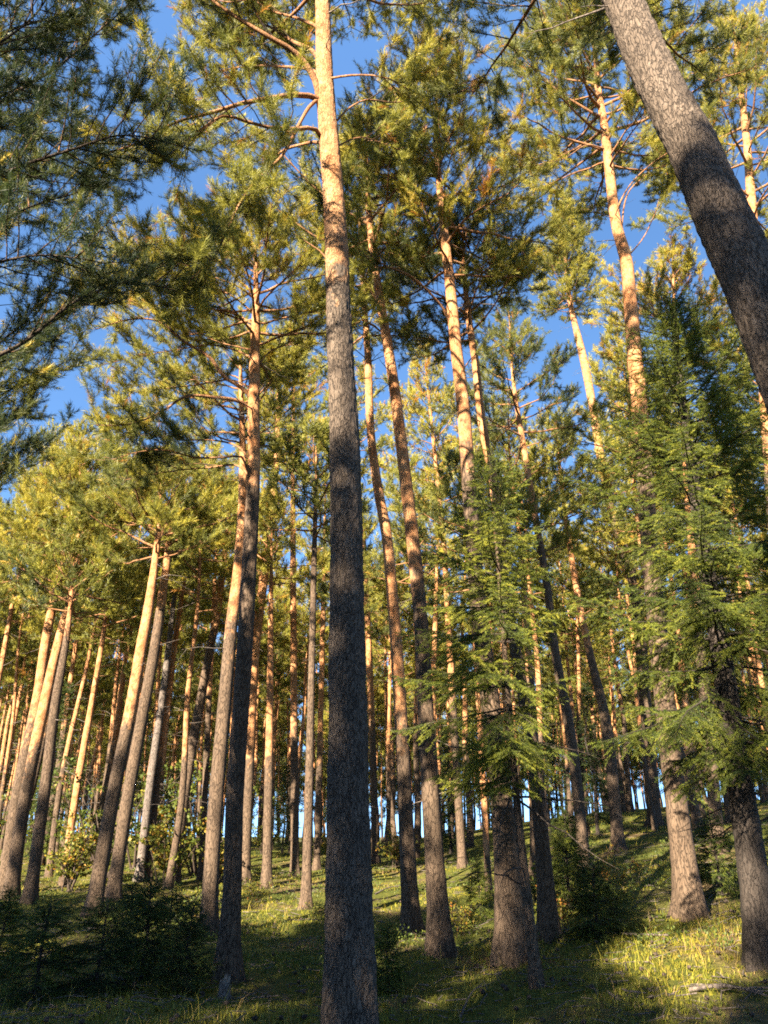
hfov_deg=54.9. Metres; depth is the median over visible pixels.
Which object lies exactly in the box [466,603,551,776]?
pine tree
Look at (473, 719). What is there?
pine tree
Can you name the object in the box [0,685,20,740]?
pine tree
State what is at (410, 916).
pine tree
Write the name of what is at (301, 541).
pine tree
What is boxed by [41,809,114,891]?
leafy bush
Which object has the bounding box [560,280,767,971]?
spruce tree
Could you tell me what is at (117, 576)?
pine tree
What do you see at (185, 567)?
pine tree
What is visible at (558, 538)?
pine tree
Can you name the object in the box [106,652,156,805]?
pine tree
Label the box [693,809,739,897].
spruce sapling
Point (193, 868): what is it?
leafy bush
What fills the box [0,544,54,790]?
pine tree
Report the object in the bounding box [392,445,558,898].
pine tree
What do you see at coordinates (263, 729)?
pine tree
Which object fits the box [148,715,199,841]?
pine tree
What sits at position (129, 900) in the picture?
spruce sapling
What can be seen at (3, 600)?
pine tree
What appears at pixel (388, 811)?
pine tree
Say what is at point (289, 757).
pine tree
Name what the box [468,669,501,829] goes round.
pine tree
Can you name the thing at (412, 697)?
pine tree
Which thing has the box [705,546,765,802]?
pine tree
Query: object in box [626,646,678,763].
pine tree
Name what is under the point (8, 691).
pine tree
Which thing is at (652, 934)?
fallen branch
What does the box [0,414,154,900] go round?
pine tree
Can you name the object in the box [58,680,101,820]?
pine tree
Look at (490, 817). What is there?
leafy bush
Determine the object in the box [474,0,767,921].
pine tree
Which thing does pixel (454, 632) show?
pine tree
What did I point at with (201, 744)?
pine tree
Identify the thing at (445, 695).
pine tree
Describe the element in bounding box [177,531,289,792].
pine tree
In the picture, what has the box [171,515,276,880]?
pine tree
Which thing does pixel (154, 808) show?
pine tree
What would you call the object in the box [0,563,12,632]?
pine tree
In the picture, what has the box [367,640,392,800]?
pine tree
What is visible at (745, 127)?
pine tree
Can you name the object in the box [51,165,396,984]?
pine tree
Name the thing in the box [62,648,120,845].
pine tree
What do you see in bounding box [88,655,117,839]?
pine tree
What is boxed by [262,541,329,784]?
pine tree
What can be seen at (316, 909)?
shrub
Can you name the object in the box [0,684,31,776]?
pine tree
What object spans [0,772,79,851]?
leafy bush
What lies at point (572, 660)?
pine tree
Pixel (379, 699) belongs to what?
pine tree
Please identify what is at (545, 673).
pine tree
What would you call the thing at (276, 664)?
pine tree
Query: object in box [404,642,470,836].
pine tree
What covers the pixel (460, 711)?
pine tree
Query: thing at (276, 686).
pine tree
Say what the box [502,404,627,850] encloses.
pine tree
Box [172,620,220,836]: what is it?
pine tree
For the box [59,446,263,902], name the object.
pine tree
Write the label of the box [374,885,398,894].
fallen branch
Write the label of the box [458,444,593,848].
pine tree
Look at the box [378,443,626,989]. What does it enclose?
spruce tree
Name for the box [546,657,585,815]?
pine tree
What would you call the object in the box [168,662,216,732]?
pine tree
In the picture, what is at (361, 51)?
sky
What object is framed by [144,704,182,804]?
pine tree
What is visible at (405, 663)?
pine tree
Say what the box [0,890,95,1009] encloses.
spruce sapling
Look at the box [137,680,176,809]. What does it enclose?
pine tree
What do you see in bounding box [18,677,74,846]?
pine tree
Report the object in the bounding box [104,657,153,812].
pine tree
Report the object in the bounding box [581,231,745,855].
pine tree
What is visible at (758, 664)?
pine tree
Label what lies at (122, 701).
pine tree
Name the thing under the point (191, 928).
spruce sapling
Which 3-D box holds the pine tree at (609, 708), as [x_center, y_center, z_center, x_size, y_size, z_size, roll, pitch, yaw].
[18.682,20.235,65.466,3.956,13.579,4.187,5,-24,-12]
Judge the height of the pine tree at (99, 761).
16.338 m
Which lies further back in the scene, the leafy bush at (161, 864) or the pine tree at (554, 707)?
the pine tree at (554, 707)
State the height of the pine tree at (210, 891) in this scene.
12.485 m
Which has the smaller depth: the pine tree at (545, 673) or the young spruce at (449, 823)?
the young spruce at (449, 823)
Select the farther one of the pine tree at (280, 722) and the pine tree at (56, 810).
the pine tree at (280, 722)
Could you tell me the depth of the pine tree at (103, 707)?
45.74 m
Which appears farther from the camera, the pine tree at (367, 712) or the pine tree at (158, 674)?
the pine tree at (367, 712)
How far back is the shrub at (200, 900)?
13.22 m
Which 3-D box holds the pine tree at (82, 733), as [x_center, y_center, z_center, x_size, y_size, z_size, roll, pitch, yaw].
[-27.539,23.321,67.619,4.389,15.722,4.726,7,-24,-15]
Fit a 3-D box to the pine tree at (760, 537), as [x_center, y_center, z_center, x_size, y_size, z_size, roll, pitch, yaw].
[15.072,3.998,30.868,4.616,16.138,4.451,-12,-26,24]
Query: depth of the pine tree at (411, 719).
56.73 m
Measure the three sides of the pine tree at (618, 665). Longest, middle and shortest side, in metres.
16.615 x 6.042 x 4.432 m
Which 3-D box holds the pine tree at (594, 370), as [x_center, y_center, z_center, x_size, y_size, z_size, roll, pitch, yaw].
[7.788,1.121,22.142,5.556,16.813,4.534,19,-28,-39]
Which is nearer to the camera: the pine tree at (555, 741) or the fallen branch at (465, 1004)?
the fallen branch at (465, 1004)
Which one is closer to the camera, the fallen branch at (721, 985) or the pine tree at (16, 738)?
the fallen branch at (721, 985)
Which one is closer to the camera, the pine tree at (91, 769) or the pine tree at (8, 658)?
the pine tree at (8, 658)
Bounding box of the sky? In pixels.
[0,0,767,836]
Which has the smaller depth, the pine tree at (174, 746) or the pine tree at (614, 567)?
the pine tree at (614, 567)
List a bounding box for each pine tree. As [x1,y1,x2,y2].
[0,0,223,490]
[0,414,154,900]
[0,417,94,750]
[0,439,163,893]
[0,488,25,597]
[0,496,20,606]
[0,511,169,904]
[0,512,62,833]
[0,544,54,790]
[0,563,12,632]
[0,566,17,661]
[0,585,68,768]
[0,587,94,860]
[0,588,71,779]
[0,591,51,805]
[0,613,36,849]
[0,617,39,711]
[0,672,31,805]
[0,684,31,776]
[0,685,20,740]
[0,695,22,761]
[0,701,23,836]
[0,707,23,780]
[1,619,51,793]
[7,510,127,807]
[10,592,112,752]
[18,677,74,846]
[20,491,176,877]
[24,545,142,865]
[37,549,176,887]
[46,406,282,918]
[50,621,118,853]
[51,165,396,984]
[56,0,481,1023]
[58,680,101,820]
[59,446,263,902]
[60,652,113,812]
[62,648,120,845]
[64,624,121,842]
[66,582,166,805]
[66,696,109,804]
[67,702,107,756]
[74,668,122,833]
[79,633,132,840]
[84,606,131,845]
[86,729,109,801]
[88,500,178,867]
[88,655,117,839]
[95,681,126,781]
[98,682,172,727]
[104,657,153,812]
[105,695,152,735]
[106,600,139,741]
[106,625,181,844]
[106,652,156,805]
[110,548,227,858]
[118,534,229,881]
[118,556,203,809]
[119,557,217,761]
[122,697,174,831]
[126,646,183,781]
[137,441,268,889]
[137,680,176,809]
[139,644,186,834]
[141,575,228,766]
[141,623,202,788]
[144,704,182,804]
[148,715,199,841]
[152,294,316,938]
[163,624,204,843]
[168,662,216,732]
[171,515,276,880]
[171,649,205,770]
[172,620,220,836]
[172,648,219,847]
[174,498,279,884]
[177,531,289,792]
[178,573,222,852]
[187,593,286,852]
[190,650,229,758]
[197,660,265,791]
[199,527,300,779]
[199,723,229,798]
[204,349,328,883]
[213,568,298,804]
[220,478,330,888]
[232,317,364,876]
[232,417,387,908]
[234,79,483,958]
[251,625,289,846]
[256,624,319,850]
[256,676,300,843]
[256,696,298,812]
[257,672,290,824]
[258,699,299,842]
[258,730,286,794]
[260,566,319,843]
[260,645,315,830]
[261,638,303,798]
[261,699,298,841]
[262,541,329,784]
[265,674,327,842]
[274,558,329,852]
[274,603,327,844]
[280,471,364,870]
[287,623,328,843]
[293,185,438,935]
[299,639,326,841]
[301,483,401,807]
[306,655,366,842]
[315,629,328,685]
[315,700,328,823]
[322,329,395,863]
[339,8,597,968]
[356,178,564,943]
[363,448,459,818]
[365,555,439,854]
[366,547,414,850]
[366,621,414,776]
[366,645,392,722]
[366,673,392,741]
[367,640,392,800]
[368,683,394,842]
[369,528,472,858]
[369,672,394,842]
[369,687,384,809]
[371,552,428,839]
[372,607,443,698]
[376,681,418,806]
[378,337,489,868]
[384,433,488,838]
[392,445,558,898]
[392,695,418,821]
[393,659,437,838]
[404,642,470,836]
[407,692,444,786]
[409,0,767,413]
[410,596,473,844]
[411,612,459,794]
[413,603,469,839]
[424,290,617,879]
[425,503,509,847]
[436,634,475,746]
[437,667,468,780]
[440,379,595,878]
[442,662,475,832]
[445,595,508,833]
[451,493,551,710]
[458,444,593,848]
[458,693,490,802]
[464,573,544,779]
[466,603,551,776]
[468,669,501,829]
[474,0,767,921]
[474,628,518,728]
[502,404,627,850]
[509,591,574,775]
[510,667,555,717]
[512,537,611,833]
[515,520,630,835]
[515,652,559,819]
[523,511,609,775]
[526,186,664,826]
[540,565,611,814]
[541,615,587,698]
[542,690,563,816]
[543,667,562,805]
[545,311,707,743]
[545,625,609,790]
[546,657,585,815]
[549,576,617,812]
[554,662,595,723]
[565,538,636,812]
[567,503,674,813]
[568,657,618,806]
[568,675,616,792]
[570,493,664,830]
[575,385,714,830]
[575,598,632,811]
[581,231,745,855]
[585,630,633,796]
[591,453,720,818]
[601,557,666,755]
[606,372,749,821]
[611,639,655,718]
[613,654,654,710]
[616,651,653,792]
[626,559,691,805]
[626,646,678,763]
[638,0,767,521]
[647,594,695,755]
[648,593,707,803]
[654,388,767,731]
[660,499,732,801]
[675,664,706,784]
[676,441,767,668]
[690,633,746,693]
[703,311,762,461]
[703,392,767,572]
[704,589,761,731]
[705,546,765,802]
[705,569,767,800]
[710,497,767,744]
[714,666,754,716]
[731,596,766,668]
[733,640,767,680]
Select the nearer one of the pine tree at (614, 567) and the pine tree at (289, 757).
the pine tree at (614, 567)
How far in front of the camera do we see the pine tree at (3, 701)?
49.78 m
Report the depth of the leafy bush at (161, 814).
26.50 m
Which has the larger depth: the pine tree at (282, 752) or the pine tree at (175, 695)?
the pine tree at (282, 752)
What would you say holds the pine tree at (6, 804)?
on the ground at (490, 998)
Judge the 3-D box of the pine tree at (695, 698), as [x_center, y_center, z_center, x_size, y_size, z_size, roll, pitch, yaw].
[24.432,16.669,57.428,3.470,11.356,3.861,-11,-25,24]
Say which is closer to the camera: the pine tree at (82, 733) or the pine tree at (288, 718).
the pine tree at (288, 718)
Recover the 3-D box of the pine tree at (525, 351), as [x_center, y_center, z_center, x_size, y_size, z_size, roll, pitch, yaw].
[3.663,0.740,19.096,4.661,16.260,4.356,-17,-28,35]
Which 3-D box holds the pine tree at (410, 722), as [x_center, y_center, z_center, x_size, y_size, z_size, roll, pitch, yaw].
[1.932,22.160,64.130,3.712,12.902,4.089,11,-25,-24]
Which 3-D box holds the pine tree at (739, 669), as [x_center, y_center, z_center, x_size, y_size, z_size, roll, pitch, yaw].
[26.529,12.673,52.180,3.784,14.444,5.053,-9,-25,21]
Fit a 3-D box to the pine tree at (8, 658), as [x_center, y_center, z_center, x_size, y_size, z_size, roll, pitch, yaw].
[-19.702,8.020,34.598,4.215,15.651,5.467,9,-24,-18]
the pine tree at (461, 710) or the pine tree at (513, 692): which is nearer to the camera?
the pine tree at (513, 692)
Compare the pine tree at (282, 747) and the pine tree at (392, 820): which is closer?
the pine tree at (392, 820)
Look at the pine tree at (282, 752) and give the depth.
66.50 m
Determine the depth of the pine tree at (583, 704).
63.50 m
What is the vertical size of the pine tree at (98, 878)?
10.918 m
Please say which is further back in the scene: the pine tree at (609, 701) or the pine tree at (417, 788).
the pine tree at (609, 701)
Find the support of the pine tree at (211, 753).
on the ground at (490, 998)
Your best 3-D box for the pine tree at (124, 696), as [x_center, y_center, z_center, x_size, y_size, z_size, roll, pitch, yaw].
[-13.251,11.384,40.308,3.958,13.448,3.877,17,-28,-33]
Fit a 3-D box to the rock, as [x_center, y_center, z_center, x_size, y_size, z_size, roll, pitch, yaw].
[-1.584,4.755,7.348,0.170,0.299,0.166,0,-23,0]
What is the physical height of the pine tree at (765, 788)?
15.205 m
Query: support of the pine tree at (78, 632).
on the ground at (490, 998)
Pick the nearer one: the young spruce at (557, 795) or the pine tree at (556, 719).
the young spruce at (557, 795)
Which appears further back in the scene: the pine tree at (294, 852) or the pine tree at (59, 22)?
the pine tree at (294, 852)
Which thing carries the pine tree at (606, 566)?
on the ground at (490, 998)
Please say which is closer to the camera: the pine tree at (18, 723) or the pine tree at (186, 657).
the pine tree at (186, 657)
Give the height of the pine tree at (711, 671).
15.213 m
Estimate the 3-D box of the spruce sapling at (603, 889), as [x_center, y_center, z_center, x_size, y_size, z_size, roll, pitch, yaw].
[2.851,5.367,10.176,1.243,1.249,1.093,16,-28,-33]
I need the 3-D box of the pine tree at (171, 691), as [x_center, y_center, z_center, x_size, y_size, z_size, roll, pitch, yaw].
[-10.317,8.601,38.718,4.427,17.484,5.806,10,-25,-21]
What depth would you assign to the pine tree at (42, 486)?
21.11 m
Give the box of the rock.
[217,973,231,999]
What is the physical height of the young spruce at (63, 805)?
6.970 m
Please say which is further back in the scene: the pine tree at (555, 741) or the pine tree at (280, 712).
the pine tree at (555, 741)
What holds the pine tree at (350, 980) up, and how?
on the ground at (490, 998)
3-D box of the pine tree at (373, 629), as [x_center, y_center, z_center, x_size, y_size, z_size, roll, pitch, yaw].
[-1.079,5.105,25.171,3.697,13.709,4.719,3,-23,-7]
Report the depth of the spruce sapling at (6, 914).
9.14 m
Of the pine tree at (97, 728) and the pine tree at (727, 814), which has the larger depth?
the pine tree at (97, 728)
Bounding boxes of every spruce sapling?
[0,885,31,978]
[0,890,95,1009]
[46,889,147,1001]
[99,877,145,950]
[100,871,183,982]
[132,883,205,964]
[147,895,224,997]
[374,920,415,994]
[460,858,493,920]
[532,806,611,913]
[555,853,639,944]
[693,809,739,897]
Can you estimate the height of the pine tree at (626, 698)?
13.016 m
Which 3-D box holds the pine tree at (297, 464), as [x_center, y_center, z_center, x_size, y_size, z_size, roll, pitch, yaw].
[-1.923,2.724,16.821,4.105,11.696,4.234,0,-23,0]
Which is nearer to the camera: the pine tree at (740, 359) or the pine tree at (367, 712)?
the pine tree at (740, 359)
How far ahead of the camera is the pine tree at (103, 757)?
67.57 m
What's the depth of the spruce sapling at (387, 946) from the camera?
7.90 m
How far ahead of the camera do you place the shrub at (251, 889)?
16.85 m
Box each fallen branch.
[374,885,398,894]
[460,982,492,1018]
[621,930,669,935]
[688,983,767,996]
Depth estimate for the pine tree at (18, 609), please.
31.72 m
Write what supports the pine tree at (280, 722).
on the ground at (490, 998)
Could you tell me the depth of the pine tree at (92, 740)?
64.22 m
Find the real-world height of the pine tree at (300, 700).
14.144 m
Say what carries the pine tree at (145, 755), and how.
on the ground at (490, 998)
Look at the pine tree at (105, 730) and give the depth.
59.69 m
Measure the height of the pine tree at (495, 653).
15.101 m
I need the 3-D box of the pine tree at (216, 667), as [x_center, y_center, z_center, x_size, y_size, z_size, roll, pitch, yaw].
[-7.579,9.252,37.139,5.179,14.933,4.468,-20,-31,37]
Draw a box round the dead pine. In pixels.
[132,589,176,881]
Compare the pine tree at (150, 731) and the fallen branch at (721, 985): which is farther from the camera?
the pine tree at (150, 731)
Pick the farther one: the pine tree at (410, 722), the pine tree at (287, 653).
the pine tree at (410, 722)
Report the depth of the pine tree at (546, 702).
52.32 m
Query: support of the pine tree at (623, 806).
on the ground at (490, 998)
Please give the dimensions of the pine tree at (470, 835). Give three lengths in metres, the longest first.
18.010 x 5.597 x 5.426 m
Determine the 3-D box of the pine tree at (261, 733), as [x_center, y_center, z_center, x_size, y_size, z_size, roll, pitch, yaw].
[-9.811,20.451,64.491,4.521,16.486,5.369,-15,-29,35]
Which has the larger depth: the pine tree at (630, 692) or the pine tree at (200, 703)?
the pine tree at (630, 692)
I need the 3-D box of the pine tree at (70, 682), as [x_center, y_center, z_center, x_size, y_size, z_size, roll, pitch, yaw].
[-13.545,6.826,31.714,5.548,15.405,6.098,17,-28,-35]
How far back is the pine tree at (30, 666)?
38.71 m
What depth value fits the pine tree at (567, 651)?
33.35 m
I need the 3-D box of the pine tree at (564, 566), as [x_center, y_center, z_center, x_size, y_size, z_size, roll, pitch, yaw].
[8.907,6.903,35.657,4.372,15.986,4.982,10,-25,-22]
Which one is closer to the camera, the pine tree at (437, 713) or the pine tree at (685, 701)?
the pine tree at (685, 701)
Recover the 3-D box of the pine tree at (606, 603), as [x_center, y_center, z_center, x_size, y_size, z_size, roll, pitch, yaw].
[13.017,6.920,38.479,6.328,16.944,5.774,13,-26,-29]
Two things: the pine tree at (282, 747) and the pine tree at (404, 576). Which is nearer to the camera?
the pine tree at (404, 576)
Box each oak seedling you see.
[533,885,574,926]
[579,842,642,885]
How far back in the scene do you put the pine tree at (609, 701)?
59.70 m
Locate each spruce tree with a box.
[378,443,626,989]
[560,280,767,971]
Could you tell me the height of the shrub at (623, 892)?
0.792 m
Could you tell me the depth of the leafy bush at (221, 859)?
21.69 m
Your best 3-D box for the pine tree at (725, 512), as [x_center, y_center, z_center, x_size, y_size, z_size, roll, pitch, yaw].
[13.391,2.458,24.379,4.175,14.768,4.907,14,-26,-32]
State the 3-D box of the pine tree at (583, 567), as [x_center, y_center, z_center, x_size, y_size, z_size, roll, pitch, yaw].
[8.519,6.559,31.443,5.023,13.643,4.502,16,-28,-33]
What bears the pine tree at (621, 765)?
on the ground at (490, 998)
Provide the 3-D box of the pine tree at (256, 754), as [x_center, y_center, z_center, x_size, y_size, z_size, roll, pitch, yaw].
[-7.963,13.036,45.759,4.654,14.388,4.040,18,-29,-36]
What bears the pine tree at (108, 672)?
on the ground at (490, 998)
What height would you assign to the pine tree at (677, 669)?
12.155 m
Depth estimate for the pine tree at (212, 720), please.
55.22 m
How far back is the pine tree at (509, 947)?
12.47 m
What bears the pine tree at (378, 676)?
on the ground at (490, 998)
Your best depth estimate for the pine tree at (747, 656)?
47.52 m
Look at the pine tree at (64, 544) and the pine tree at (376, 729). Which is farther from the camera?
the pine tree at (376, 729)
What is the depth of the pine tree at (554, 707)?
55.39 m
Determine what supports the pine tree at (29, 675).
on the ground at (490, 998)
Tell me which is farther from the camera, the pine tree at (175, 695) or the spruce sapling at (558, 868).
the pine tree at (175, 695)
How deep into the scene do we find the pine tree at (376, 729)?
67.07 m
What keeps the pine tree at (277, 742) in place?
on the ground at (490, 998)
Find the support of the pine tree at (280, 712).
on the ground at (490, 998)
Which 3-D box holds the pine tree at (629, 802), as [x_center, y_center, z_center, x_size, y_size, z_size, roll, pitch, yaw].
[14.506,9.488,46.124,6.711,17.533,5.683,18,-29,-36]
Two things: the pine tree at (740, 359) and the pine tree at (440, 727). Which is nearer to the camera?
the pine tree at (740, 359)
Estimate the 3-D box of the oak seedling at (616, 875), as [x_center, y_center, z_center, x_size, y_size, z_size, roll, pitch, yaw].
[4.256,6.834,14.211,1.409,0.886,0.812,-5,-23,11]
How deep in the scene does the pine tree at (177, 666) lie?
44.54 m
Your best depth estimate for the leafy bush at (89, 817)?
23.16 m
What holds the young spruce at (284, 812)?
on the ground at (490, 998)
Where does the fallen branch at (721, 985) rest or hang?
on the ground at (490, 998)
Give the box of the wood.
[0,628,767,843]
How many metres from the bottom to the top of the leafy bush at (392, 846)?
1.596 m
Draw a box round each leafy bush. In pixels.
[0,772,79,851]
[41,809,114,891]
[44,755,160,878]
[94,756,227,869]
[128,802,206,888]
[138,765,277,877]
[196,825,223,882]
[251,801,300,854]
[300,819,326,861]
[375,824,422,867]
[472,790,492,827]
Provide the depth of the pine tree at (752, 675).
58.92 m
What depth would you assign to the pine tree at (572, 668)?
44.97 m
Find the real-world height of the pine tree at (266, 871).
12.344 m
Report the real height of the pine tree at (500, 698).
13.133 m
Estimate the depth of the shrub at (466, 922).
11.35 m
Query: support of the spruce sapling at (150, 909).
on the ground at (490, 998)
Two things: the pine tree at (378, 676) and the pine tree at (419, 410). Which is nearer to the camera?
the pine tree at (419, 410)
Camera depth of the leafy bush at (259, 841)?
34.55 m
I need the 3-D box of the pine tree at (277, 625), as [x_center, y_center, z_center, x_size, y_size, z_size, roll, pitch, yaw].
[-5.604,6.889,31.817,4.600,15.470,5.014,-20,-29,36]
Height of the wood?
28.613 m
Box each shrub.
[179,889,221,920]
[242,875,276,902]
[301,893,324,920]
[448,900,485,936]
[528,846,571,907]
[592,863,641,917]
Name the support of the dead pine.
on the ground at (490, 998)
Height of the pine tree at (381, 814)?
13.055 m
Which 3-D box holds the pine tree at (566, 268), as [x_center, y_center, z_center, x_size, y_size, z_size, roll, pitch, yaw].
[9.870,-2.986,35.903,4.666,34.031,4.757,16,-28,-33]
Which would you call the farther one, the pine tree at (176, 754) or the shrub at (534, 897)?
the pine tree at (176, 754)
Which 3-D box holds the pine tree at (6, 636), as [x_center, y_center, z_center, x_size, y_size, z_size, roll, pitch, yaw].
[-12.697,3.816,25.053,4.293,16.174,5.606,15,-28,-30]
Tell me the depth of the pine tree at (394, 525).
25.06 m
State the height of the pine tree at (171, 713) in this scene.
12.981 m
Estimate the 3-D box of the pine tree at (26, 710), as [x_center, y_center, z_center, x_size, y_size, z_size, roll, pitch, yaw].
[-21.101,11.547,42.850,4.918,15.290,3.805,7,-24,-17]
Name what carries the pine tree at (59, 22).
on the ground at (490, 998)
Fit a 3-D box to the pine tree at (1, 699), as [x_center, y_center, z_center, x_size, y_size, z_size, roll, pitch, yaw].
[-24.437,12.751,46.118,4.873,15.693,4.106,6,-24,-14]
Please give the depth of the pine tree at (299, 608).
41.37 m
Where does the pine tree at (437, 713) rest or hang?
on the ground at (490, 998)
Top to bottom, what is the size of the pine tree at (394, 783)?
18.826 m
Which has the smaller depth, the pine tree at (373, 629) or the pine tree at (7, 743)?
the pine tree at (373, 629)
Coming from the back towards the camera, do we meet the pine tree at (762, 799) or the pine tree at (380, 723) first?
the pine tree at (380, 723)
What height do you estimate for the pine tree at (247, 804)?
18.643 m
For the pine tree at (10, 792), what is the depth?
44.40 m
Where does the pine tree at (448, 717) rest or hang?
on the ground at (490, 998)
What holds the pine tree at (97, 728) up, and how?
on the ground at (490, 998)
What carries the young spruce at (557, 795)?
on the ground at (490, 998)
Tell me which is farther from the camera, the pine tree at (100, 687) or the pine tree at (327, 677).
the pine tree at (327, 677)
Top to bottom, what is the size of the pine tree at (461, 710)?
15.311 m
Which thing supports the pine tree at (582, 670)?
on the ground at (490, 998)
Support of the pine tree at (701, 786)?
on the ground at (490, 998)
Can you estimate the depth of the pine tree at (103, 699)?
41.72 m
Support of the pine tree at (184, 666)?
on the ground at (490, 998)
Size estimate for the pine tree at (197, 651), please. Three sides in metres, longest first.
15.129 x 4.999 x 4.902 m
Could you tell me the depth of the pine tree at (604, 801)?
52.60 m
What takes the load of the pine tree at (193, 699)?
on the ground at (490, 998)
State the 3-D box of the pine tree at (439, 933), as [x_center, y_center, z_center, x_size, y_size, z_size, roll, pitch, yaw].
[-0.152,-1.206,12.349,4.088,15.416,5.019,-16,-28,33]
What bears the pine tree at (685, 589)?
on the ground at (490, 998)
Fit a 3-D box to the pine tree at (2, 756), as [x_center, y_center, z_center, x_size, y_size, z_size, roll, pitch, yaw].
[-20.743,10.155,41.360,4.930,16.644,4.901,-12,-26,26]
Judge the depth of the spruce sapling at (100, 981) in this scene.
7.75 m
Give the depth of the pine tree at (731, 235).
5.62 m
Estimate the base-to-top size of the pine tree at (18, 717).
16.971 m
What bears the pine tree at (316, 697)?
on the ground at (490, 998)
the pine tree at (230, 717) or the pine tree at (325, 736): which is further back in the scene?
the pine tree at (325, 736)
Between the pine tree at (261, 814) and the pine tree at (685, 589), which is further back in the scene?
the pine tree at (261, 814)
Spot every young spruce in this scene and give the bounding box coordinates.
[2,679,84,860]
[272,763,301,852]
[421,725,474,853]
[544,721,572,827]
[560,679,627,833]
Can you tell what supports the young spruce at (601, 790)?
on the ground at (490, 998)
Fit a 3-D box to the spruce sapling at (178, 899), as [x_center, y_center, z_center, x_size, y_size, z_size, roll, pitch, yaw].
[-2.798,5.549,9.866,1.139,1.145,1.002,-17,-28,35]
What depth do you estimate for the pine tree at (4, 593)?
24.28 m
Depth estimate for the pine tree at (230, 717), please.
53.64 m
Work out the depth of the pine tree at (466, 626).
32.38 m
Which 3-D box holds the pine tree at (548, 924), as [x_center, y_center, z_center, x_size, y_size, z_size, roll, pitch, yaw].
[1.437,-0.224,12.756,3.959,13.714,4.567,0,-23,0]
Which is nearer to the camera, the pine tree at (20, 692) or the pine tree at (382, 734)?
the pine tree at (20, 692)
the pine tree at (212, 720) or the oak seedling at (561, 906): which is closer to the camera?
the oak seedling at (561, 906)
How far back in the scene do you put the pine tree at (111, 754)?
30.03 m
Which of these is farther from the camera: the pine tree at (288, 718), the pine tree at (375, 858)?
the pine tree at (288, 718)
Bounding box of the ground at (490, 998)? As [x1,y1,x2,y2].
[0,799,767,1023]
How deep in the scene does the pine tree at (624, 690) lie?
69.22 m
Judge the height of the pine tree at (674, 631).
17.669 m
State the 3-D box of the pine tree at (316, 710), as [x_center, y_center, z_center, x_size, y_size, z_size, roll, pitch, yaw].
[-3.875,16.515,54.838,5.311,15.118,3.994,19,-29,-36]
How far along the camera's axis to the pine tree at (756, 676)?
38.31 m
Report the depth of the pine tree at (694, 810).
28.16 m
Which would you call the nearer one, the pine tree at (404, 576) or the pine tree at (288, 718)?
the pine tree at (404, 576)
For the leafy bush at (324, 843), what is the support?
on the ground at (490, 998)
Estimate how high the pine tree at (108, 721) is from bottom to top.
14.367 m
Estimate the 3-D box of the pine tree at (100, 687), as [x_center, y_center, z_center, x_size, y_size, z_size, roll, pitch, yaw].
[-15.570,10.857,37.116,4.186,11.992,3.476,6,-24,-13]
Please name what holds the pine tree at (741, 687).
on the ground at (490, 998)

